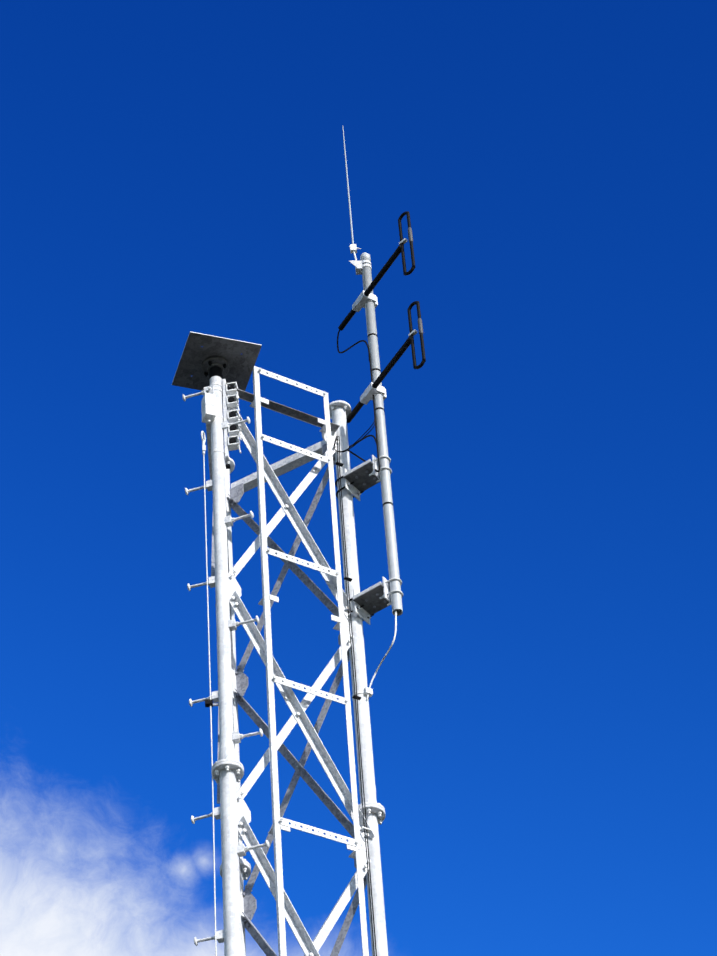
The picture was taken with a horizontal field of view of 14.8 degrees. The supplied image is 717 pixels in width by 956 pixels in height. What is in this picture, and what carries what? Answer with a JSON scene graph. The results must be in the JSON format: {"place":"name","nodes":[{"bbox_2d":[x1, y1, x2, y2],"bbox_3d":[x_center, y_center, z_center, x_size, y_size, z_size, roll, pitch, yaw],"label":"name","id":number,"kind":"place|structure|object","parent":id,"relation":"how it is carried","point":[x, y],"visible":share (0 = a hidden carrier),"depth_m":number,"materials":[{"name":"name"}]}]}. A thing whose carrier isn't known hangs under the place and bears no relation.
{"place":"outdoors","nodes":[
{"label":"outdoors","id":0,"kind":"place"},
{"bbox_2d":[0,0,716,955],"label":"sky","id":1,"kind":"structure","parent":0,"point":[543,701],"materials":[{"name":"blue"}]},
{"label":"ground","id":2,"kind":"structure","parent":0,"visible":0},
{"bbox_2d":[172,331,387,955],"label":"lattice tower","id":3,"kind":"structure","parent":2,"relation":"on","point":[217,370],"depth_m":16.22,"materials":[{"name":"grey metal"}]},
{"bbox_2d":[250,366,368,955],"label":"cable ladder","id":4,"kind":"object","parent":3,"relation":"attached to","point":[281,823],"visible":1,"depth_m":15.96,"materials":[{"name":"grey metal"}]},
{"bbox_2d":[334,414,379,955],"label":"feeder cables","id":5,"kind":"object","parent":3,"relation":"attached to","point":[355,696],"visible":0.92,"depth_m":16.29,"materials":[{"name":"grey paint"}]},
{"bbox_2d":[335,126,425,699],"bbox_3d":[0.158,-0.753,17.822,0.227,5.281,0.952,28,-54,-29],"label":"antenna mast with dipoles","id":6,"kind":"object","parent":3,"relation":"attached to","point":[370,602],"visible":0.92,"depth_m":17.42,"materials":[{"name":"grey metal"}]}
]}

